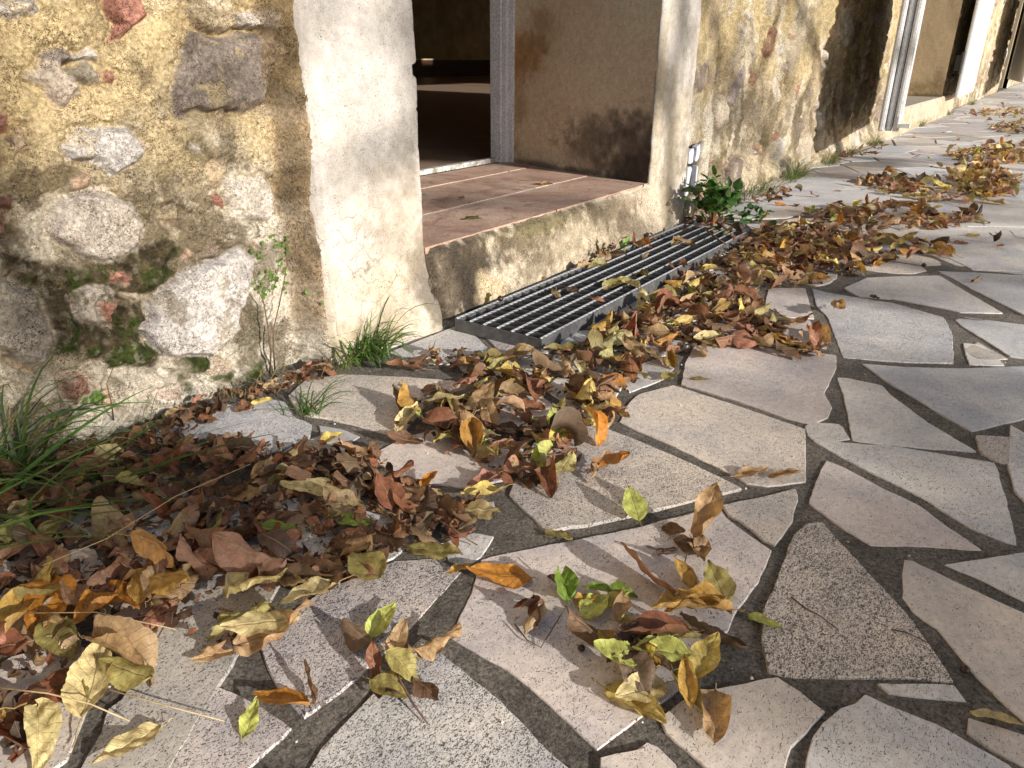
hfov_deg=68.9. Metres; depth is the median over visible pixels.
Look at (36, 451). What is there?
grass tuft
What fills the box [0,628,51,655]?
fallen leaf
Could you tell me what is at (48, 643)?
fallen leaf
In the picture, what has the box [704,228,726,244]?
twig
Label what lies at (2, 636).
fallen leaf
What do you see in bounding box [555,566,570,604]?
fallen leaf
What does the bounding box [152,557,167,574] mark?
fallen leaf
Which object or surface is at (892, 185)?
fallen leaf
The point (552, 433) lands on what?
fallen leaf
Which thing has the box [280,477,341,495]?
fallen leaf
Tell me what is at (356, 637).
fallen leaf
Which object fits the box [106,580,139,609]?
fallen leaf
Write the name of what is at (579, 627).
fallen leaf
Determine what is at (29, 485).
fallen leaf
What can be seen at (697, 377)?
fallen leaf
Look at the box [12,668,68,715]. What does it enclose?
fallen leaf
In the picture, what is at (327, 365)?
fallen leaf
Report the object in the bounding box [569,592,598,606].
fallen leaf
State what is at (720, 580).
fallen leaf
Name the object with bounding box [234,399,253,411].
fallen leaf
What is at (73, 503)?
fallen leaf
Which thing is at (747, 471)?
fallen leaf
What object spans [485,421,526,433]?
fallen leaf
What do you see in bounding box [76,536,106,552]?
fallen leaf
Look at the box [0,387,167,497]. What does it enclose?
grass tuft
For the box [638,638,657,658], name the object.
fallen leaf
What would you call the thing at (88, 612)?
straw
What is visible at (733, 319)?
fallen leaf
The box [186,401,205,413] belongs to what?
fallen leaf
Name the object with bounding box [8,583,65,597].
fallen leaf
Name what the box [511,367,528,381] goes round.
fallen leaf
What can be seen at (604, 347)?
fallen leaf
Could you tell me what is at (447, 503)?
fallen leaf
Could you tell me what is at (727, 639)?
fallen leaf
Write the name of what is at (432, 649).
fallen leaf
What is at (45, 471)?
fallen leaf
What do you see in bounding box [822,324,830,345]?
fallen leaf
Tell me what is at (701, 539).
fallen leaf
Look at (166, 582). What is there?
fallen leaf
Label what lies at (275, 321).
twig
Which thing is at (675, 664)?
fallen leaf
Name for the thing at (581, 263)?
fallen leaf
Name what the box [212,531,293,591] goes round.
fallen leaf
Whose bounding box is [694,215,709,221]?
fallen leaf
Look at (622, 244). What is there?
seedling
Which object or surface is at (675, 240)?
fallen leaf
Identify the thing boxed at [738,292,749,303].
fallen leaf
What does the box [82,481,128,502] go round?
fallen leaf
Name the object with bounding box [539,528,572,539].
fallen leaf
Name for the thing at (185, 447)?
fallen leaf
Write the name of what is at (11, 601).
fallen leaf
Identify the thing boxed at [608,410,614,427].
fallen leaf
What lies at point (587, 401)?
fallen leaf
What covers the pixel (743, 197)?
grass tuft
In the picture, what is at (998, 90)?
mortar bed
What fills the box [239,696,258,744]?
fallen leaf
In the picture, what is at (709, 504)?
fallen leaf
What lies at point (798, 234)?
fallen leaf
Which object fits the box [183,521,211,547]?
fallen leaf
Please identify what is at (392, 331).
grass tuft
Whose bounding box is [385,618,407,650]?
fallen leaf
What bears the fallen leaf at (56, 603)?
on the leaf litter
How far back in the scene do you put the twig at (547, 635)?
0.84 m
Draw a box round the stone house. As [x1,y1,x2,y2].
[0,0,1023,462]
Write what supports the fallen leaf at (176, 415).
on the leaf litter
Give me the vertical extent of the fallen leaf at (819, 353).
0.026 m
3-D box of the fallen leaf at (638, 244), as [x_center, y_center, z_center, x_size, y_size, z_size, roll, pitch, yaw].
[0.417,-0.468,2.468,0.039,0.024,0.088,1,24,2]
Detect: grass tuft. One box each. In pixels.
[0,351,167,513]
[0,357,171,479]
[0,385,279,524]
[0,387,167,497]
[0,412,221,530]
[0,429,183,548]
[0,464,193,540]
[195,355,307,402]
[258,374,361,420]
[302,311,427,369]
[315,342,378,386]
[370,296,443,369]
[727,184,757,210]
[743,175,788,198]
[770,151,835,182]
[820,149,844,166]
[845,144,868,155]
[867,134,888,145]
[918,120,928,126]
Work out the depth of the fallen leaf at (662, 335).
1.70 m
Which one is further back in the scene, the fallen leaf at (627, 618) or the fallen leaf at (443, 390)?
the fallen leaf at (443, 390)
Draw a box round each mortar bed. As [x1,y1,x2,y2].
[891,83,1019,146]
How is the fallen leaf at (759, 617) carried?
on the pavement
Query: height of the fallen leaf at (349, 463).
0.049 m
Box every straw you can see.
[0,687,129,720]
[10,612,175,629]
[43,464,249,565]
[107,688,223,721]
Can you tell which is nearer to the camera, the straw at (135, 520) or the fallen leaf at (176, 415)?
the straw at (135, 520)
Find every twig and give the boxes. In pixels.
[106,368,113,420]
[253,273,271,373]
[272,255,288,371]
[395,672,427,723]
[448,525,477,545]
[514,608,565,647]
[517,453,565,458]
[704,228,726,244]
[791,597,838,629]
[892,629,939,648]
[960,317,997,319]
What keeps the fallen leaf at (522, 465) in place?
on the pavement
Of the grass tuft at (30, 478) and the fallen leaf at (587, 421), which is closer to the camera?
the grass tuft at (30, 478)
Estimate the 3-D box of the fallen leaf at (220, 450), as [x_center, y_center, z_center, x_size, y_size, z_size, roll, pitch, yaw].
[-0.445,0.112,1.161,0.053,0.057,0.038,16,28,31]
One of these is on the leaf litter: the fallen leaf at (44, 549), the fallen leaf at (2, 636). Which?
the fallen leaf at (44, 549)
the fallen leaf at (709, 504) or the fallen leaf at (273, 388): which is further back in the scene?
the fallen leaf at (273, 388)
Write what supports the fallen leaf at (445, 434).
on the leaf litter
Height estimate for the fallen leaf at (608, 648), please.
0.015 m
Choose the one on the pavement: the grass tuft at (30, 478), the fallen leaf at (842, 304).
the fallen leaf at (842, 304)
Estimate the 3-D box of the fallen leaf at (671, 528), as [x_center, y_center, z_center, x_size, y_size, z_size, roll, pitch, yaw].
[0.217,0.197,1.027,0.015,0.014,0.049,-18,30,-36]
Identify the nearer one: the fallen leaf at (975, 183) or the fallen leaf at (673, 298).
the fallen leaf at (673, 298)
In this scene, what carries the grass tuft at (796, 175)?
on the pavement
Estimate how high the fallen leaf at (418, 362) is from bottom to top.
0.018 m
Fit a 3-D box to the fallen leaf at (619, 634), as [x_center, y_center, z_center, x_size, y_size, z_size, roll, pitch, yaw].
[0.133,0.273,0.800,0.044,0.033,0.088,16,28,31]
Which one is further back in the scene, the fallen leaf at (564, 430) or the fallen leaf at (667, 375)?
the fallen leaf at (667, 375)
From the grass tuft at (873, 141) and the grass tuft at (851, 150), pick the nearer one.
the grass tuft at (851, 150)
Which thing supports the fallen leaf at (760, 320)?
on the leaf litter
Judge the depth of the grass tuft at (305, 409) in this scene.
1.36 m
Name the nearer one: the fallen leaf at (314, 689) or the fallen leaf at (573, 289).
the fallen leaf at (314, 689)
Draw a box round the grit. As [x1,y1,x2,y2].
[108,218,1005,761]
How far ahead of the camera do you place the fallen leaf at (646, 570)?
0.92 m
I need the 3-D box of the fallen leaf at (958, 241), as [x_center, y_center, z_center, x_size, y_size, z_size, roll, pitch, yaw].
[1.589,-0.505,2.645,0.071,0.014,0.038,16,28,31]
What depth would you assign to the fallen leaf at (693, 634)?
0.83 m
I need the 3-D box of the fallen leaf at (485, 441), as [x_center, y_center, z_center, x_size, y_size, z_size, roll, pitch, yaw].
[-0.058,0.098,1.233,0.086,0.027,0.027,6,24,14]
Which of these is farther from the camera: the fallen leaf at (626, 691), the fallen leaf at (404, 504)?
the fallen leaf at (404, 504)
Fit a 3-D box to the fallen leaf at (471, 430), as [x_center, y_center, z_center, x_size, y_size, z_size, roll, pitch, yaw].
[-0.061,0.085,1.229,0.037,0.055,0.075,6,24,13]
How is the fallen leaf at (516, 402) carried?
on the fallen leaf at (532, 405)
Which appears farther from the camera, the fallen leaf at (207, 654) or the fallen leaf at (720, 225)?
the fallen leaf at (720, 225)
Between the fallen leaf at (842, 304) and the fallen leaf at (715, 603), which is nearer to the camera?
the fallen leaf at (715, 603)
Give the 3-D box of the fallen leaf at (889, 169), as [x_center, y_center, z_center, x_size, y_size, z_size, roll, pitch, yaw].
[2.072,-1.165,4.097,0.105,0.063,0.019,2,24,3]
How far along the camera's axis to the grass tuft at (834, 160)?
4.64 m
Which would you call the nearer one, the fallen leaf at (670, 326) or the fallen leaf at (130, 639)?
the fallen leaf at (130, 639)
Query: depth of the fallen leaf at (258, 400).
1.38 m
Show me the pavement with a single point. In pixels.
(824, 573)
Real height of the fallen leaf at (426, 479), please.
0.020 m
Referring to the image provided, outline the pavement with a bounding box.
[0,83,1023,767]
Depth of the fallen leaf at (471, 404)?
1.33 m
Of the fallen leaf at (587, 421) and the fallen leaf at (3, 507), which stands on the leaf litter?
the fallen leaf at (3, 507)
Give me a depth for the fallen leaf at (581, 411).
1.33 m
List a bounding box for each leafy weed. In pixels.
[682,165,742,225]
[721,203,776,225]
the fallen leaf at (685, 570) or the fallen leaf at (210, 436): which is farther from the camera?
the fallen leaf at (210, 436)
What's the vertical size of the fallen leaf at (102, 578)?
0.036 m
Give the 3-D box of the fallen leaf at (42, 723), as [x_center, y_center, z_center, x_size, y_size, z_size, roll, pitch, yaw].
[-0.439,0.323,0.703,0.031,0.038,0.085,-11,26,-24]
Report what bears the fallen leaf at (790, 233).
on the leaf litter
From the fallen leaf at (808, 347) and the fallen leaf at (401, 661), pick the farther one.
the fallen leaf at (808, 347)
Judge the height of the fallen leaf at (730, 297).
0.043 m
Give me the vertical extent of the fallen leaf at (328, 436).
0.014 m
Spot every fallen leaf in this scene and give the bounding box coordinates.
[0,498,8,513]
[0,584,38,633]
[0,621,5,646]
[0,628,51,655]
[0,695,29,748]
[0,702,26,717]
[7,494,43,513]
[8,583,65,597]
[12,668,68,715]
[21,588,77,662]
[23,570,77,634]
[23,697,61,767]
[24,530,57,557]
[25,479,76,489]
[27,462,51,477]
[30,562,87,582]
[32,556,53,581]
[33,611,76,659]
[43,491,90,520]
[43,613,66,626]
[44,475,74,507]
[59,581,92,611]
[61,643,113,748]
[73,588,118,624]
[76,454,113,470]
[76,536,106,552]
[78,614,157,687]
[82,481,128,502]
[82,608,106,695]
[83,555,142,592]
[91,495,125,540]
[92,460,108,468]
[92,717,172,764]
[93,443,123,460]
[98,657,157,691]
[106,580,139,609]
[112,529,176,569]
[122,564,191,603]
[138,583,185,628]
[140,565,199,606]
[149,470,184,478]
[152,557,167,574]
[163,503,199,538]
[169,409,188,426]
[171,412,184,427]
[171,443,207,457]
[176,533,225,580]
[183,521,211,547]
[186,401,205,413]
[190,496,237,513]
[190,642,235,661]
[200,471,214,497]
[206,601,293,640]
[207,432,216,444]
[211,394,230,411]
[211,434,235,473]
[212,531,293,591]
[220,609,306,636]
[224,568,286,597]
[228,523,256,534]
[230,484,258,501]
[233,596,314,656]
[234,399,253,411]
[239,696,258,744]
[248,555,270,588]
[251,397,272,404]
[252,546,280,557]
[253,687,326,705]
[254,487,286,500]
[256,381,274,389]
[261,519,295,530]
[278,574,308,586]
[279,574,353,606]
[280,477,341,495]
[281,459,319,480]
[282,559,346,578]
[304,659,317,717]
[305,361,319,371]
[305,554,342,597]
[312,363,333,370]
[317,431,342,444]
[322,512,371,525]
[323,483,372,516]
[332,452,367,472]
[341,467,365,499]
[341,618,374,650]
[348,551,389,581]
[352,450,376,459]
[363,673,407,698]
[365,601,395,636]
[366,640,381,677]
[368,677,399,698]
[374,472,404,509]
[377,647,418,683]
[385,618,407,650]
[385,665,420,679]
[390,488,435,526]
[392,383,418,410]
[394,401,417,431]
[404,360,433,365]
[404,541,462,559]
[408,623,462,660]
[412,676,438,700]
[416,641,429,658]
[418,392,467,407]
[419,470,438,486]
[432,488,445,500]
[433,431,454,441]
[437,493,465,526]
[438,381,452,393]
[445,563,470,573]
[448,410,500,435]
[449,376,477,387]
[451,419,465,449]
[455,434,501,453]
[456,499,500,519]
[459,397,478,409]
[460,417,482,461]
[460,480,512,494]
[465,562,539,588]
[467,356,481,363]
[467,468,515,484]
[468,362,495,377]
[471,380,494,413]
[473,376,489,387]
[473,395,524,414]
[476,441,500,461]
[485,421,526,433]
[489,438,516,449]
[492,378,529,398]
[495,454,533,473]
[508,408,521,419]
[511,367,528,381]
[511,457,532,480]
[513,398,552,410]
[513,597,550,607]
[514,425,548,432]
[523,600,547,633]
[528,590,540,627]
[533,453,556,497]
[534,373,553,381]
[535,181,552,184]
[538,416,549,432]
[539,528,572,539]
[543,341,580,350]
[547,406,563,441]
[547,574,567,588]
[549,428,568,440]
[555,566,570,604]
[556,429,578,445]
[561,565,579,606]
[562,352,572,356]
[565,606,598,647]
[566,286,579,292]
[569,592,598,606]
[570,259,591,268]
[575,376,595,405]
[578,408,584,420]
[579,593,608,618]
[581,405,592,417]
[581,450,629,471]
[583,418,595,425]
[583,582,610,591]
[584,398,599,404]
[587,329,632,347]
[588,345,606,356]
[593,638,636,667]
[596,679,666,723]
[597,628,669,668]
[599,402,625,414]
[602,276,630,288]
[603,580,637,597]
[607,590,629,607]
[607,614,689,635]
[607,621,656,662]
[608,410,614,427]
[613,588,632,623]
[615,671,674,702]
[616,407,629,417]
[617,648,655,693]
[619,610,703,634]
[621,279,639,288]
[621,542,680,596]
[622,485,647,529]
[626,304,644,314]
[630,306,651,321]
[631,232,635,242]
[632,239,644,247]
[632,635,705,661]
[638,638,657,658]
[646,545,681,555]
[648,287,679,300]
[652,581,736,608]
[653,295,686,310]
[653,522,684,534]
[654,634,680,668]
[655,288,672,316]
[659,333,673,340]
[661,302,672,309]
[661,370,679,379]
[664,596,745,614]
[666,318,683,332]
[666,658,701,713]
[671,235,684,244]
[672,628,703,638]
[673,258,695,266]
[673,534,709,552]
[674,555,697,587]
[678,653,697,711]
[679,611,770,653]
[684,376,708,379]
[686,534,711,560]
[689,632,720,677]
[690,482,723,537]
[693,534,708,556]
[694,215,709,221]
[695,283,702,295]
[700,683,731,744]
[703,559,736,600]
[704,329,723,339]
[712,258,733,266]
[714,219,727,228]
[716,311,753,324]
[725,293,735,311]
[725,312,740,321]
[728,284,761,299]
[728,321,749,333]
[730,466,768,478]
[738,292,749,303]
[738,298,744,311]
[740,609,783,629]
[746,232,756,237]
[746,314,769,323]
[749,261,771,270]
[758,210,767,222]
[760,468,803,477]
[762,239,773,248]
[764,316,786,332]
[765,332,805,347]
[774,338,808,356]
[779,266,800,279]
[788,228,795,241]
[791,274,808,287]
[792,342,812,349]
[795,231,804,236]
[798,348,824,355]
[818,254,831,258]
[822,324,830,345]
[831,299,845,308]
[838,255,847,262]
[838,259,853,270]
[875,257,884,265]
[884,166,897,172]
[884,181,901,189]
[906,209,921,213]
[929,241,962,257]
[950,240,969,243]
[968,180,977,190]
[970,708,1023,724]
[971,276,982,282]
[979,197,1007,204]
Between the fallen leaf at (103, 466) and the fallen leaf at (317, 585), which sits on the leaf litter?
the fallen leaf at (103, 466)
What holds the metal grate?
on the pavement
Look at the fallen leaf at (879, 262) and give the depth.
2.35 m
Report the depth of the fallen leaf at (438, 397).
1.37 m
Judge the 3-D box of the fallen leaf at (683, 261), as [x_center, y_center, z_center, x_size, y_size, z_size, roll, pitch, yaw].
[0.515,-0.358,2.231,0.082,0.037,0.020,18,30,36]
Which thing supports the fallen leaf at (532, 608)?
on the pavement
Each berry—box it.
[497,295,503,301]
[578,644,584,651]
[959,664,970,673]
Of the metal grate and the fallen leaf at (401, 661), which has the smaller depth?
the fallen leaf at (401, 661)
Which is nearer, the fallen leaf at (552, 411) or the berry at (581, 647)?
the berry at (581, 647)
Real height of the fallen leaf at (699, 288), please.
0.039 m
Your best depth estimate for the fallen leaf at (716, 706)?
0.74 m
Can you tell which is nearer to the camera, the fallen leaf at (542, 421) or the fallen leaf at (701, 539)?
the fallen leaf at (701, 539)
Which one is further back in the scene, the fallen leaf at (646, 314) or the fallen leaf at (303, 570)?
the fallen leaf at (646, 314)
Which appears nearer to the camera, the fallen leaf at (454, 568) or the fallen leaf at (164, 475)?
the fallen leaf at (454, 568)
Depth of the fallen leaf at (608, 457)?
1.18 m
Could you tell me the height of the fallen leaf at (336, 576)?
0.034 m
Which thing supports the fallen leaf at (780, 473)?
on the pavement
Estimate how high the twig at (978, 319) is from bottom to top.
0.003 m
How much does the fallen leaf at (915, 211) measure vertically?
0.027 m
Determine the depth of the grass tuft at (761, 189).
3.63 m
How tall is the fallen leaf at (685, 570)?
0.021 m
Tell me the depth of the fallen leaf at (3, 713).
0.70 m
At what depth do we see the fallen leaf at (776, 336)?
1.67 m
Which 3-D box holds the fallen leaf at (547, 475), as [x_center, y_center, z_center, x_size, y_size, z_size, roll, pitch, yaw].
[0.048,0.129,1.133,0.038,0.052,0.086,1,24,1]
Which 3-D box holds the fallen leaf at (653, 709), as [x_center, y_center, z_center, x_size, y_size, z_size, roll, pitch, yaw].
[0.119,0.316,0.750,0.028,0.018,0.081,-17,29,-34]
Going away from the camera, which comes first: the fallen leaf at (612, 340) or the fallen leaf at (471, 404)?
the fallen leaf at (471, 404)
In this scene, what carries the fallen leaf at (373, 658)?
on the pavement
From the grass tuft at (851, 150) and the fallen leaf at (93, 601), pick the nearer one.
the fallen leaf at (93, 601)
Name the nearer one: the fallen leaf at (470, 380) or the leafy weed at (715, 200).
the fallen leaf at (470, 380)
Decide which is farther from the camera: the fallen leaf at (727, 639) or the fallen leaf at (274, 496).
the fallen leaf at (274, 496)
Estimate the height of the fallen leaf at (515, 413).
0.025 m
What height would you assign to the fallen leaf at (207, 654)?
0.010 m
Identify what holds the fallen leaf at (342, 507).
on the leaf litter
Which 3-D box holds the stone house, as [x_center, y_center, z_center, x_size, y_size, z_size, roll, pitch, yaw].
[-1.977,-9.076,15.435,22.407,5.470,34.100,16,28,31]
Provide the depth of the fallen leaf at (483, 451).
1.17 m
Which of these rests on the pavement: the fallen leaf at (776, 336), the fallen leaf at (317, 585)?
the fallen leaf at (317, 585)
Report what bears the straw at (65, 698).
on the pavement
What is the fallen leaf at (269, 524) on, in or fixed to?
on the leaf litter
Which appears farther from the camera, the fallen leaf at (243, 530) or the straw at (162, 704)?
the fallen leaf at (243, 530)
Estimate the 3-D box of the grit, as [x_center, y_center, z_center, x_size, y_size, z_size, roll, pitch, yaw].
[0.613,-0.083,1.692,1.600,0.009,3.099,16,28,31]
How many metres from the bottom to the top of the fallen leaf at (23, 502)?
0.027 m
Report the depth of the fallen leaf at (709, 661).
0.79 m
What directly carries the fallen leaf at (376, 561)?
on the pavement
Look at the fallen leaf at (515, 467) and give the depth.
1.15 m
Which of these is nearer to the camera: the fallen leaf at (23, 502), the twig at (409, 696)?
the twig at (409, 696)
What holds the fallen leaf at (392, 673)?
on the pavement
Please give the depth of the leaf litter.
1.27 m
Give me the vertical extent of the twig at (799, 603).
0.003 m
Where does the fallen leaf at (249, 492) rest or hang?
on the leaf litter
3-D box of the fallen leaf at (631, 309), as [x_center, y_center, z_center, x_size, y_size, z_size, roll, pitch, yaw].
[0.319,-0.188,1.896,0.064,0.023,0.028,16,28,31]
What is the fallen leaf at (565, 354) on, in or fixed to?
on the pavement
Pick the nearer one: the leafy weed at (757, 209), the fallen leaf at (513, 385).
the fallen leaf at (513, 385)
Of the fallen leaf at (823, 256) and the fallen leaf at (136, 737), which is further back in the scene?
the fallen leaf at (823, 256)
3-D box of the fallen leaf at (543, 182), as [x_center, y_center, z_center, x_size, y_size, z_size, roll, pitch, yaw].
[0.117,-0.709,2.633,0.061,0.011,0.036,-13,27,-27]
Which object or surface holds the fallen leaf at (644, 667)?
on the fallen leaf at (626, 691)
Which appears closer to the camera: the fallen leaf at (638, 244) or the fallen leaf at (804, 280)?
the fallen leaf at (804, 280)
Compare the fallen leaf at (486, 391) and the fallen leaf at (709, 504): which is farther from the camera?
the fallen leaf at (486, 391)
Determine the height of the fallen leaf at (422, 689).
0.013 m
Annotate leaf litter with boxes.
[0,97,1023,762]
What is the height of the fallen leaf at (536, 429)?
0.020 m
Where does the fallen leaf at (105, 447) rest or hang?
on the leaf litter
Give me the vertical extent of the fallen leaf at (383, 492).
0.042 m
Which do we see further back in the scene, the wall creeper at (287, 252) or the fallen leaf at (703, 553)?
the wall creeper at (287, 252)
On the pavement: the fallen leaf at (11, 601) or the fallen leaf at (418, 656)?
the fallen leaf at (418, 656)
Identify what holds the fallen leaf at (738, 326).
on the leaf litter
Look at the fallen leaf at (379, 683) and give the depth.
0.76 m
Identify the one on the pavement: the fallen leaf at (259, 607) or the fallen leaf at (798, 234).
the fallen leaf at (259, 607)
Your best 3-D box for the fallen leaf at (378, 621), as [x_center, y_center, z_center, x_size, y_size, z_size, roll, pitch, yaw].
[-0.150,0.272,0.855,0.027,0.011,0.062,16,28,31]
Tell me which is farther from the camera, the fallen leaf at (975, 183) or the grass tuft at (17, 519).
the fallen leaf at (975, 183)
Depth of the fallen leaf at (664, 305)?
1.91 m
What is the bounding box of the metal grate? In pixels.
[455,223,746,351]
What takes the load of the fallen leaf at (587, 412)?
on the leaf litter
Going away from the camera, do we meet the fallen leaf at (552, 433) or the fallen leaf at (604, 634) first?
the fallen leaf at (604, 634)
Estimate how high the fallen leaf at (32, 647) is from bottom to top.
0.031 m
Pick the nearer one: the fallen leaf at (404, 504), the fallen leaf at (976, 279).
the fallen leaf at (404, 504)
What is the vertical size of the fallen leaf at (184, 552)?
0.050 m
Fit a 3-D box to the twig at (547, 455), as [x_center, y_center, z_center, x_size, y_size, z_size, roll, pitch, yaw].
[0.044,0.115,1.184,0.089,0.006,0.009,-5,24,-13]
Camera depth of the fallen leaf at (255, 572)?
0.89 m
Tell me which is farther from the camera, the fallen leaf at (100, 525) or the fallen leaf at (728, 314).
the fallen leaf at (728, 314)
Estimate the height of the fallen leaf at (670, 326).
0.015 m
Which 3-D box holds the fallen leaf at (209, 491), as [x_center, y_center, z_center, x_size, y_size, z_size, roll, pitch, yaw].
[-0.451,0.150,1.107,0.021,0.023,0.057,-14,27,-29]
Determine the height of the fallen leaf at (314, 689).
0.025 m
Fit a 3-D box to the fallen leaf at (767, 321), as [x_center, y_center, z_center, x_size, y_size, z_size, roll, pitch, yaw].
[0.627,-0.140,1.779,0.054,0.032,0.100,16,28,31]
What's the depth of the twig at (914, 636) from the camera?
0.84 m
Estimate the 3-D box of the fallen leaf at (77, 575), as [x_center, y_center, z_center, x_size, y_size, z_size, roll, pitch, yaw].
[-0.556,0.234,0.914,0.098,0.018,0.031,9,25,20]
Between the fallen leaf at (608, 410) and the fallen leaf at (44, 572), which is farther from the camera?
the fallen leaf at (608, 410)
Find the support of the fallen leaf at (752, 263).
on the leaf litter
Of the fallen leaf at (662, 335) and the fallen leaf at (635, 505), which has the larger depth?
the fallen leaf at (662, 335)
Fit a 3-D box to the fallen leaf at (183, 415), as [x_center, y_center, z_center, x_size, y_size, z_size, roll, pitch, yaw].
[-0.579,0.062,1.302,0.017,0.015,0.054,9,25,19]
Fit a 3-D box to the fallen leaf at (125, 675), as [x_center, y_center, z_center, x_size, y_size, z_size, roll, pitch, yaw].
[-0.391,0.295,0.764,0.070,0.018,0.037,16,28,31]
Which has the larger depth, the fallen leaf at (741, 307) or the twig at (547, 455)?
the fallen leaf at (741, 307)
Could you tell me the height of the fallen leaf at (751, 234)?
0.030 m
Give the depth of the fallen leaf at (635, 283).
2.03 m
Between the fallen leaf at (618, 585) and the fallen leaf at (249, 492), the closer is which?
the fallen leaf at (618, 585)
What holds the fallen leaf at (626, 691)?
on the pavement
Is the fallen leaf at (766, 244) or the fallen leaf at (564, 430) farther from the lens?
the fallen leaf at (766, 244)
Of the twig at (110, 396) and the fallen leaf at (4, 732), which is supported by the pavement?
the fallen leaf at (4, 732)
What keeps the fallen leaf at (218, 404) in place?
on the leaf litter
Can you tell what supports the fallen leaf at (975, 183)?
on the pavement
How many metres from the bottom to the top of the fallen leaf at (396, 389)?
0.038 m
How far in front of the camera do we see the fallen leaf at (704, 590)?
0.88 m
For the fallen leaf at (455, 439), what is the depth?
1.25 m
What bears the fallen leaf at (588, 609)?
on the pavement
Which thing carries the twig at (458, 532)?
on the pavement
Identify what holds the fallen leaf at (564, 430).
on the pavement
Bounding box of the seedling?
[613,233,629,250]
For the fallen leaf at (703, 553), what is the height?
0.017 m
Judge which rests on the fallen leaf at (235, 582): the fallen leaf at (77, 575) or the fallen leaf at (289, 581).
the fallen leaf at (289, 581)
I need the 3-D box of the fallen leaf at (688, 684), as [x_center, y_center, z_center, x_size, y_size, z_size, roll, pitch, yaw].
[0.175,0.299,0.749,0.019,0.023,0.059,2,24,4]
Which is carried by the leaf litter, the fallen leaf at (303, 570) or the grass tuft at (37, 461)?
the fallen leaf at (303, 570)
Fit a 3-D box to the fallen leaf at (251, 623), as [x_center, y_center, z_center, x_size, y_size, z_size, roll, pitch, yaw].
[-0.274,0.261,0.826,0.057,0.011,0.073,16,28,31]
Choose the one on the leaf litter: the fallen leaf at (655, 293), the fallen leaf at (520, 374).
the fallen leaf at (655, 293)
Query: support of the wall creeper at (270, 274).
attached to the stone house
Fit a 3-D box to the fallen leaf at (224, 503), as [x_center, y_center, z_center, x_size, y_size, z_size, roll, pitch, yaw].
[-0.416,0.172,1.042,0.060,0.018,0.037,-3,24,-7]
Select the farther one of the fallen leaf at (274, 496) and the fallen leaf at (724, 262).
the fallen leaf at (724, 262)
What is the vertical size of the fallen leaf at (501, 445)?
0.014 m
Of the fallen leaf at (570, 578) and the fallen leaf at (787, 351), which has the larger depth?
the fallen leaf at (787, 351)
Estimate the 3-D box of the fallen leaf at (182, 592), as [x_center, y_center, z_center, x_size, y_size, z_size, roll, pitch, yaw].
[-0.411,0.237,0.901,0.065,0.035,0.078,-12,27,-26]
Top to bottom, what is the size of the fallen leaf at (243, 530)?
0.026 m
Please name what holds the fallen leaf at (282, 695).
on the pavement
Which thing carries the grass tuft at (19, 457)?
on the pavement
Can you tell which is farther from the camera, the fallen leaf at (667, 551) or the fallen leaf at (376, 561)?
the fallen leaf at (667, 551)
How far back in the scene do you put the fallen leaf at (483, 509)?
1.06 m
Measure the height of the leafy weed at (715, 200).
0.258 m
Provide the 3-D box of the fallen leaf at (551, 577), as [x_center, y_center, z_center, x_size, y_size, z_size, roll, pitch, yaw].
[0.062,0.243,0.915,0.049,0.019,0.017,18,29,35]
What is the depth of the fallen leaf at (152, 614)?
0.86 m
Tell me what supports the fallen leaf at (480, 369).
on the pavement
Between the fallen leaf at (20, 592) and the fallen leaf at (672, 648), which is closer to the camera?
the fallen leaf at (672, 648)
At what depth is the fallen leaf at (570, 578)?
0.90 m
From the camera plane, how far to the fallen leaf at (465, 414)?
1.29 m
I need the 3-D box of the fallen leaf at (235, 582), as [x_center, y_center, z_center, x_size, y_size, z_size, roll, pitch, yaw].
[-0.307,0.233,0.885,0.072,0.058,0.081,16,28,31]
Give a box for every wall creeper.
[79,390,106,404]
[250,240,278,298]
[269,235,323,304]
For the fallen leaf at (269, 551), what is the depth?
0.96 m
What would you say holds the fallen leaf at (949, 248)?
on the pavement
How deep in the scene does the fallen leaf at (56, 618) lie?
0.82 m
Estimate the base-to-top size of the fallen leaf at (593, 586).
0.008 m
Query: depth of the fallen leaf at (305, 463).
1.16 m
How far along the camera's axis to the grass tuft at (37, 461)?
1.09 m
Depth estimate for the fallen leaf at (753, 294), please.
1.99 m
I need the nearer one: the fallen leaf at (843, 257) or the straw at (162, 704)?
the straw at (162, 704)
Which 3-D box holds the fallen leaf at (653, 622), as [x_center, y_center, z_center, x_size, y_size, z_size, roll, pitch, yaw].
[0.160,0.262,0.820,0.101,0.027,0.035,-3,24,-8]
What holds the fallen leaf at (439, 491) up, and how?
on the leaf litter
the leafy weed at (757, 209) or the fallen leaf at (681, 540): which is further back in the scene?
the leafy weed at (757, 209)
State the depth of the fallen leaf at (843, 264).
2.25 m

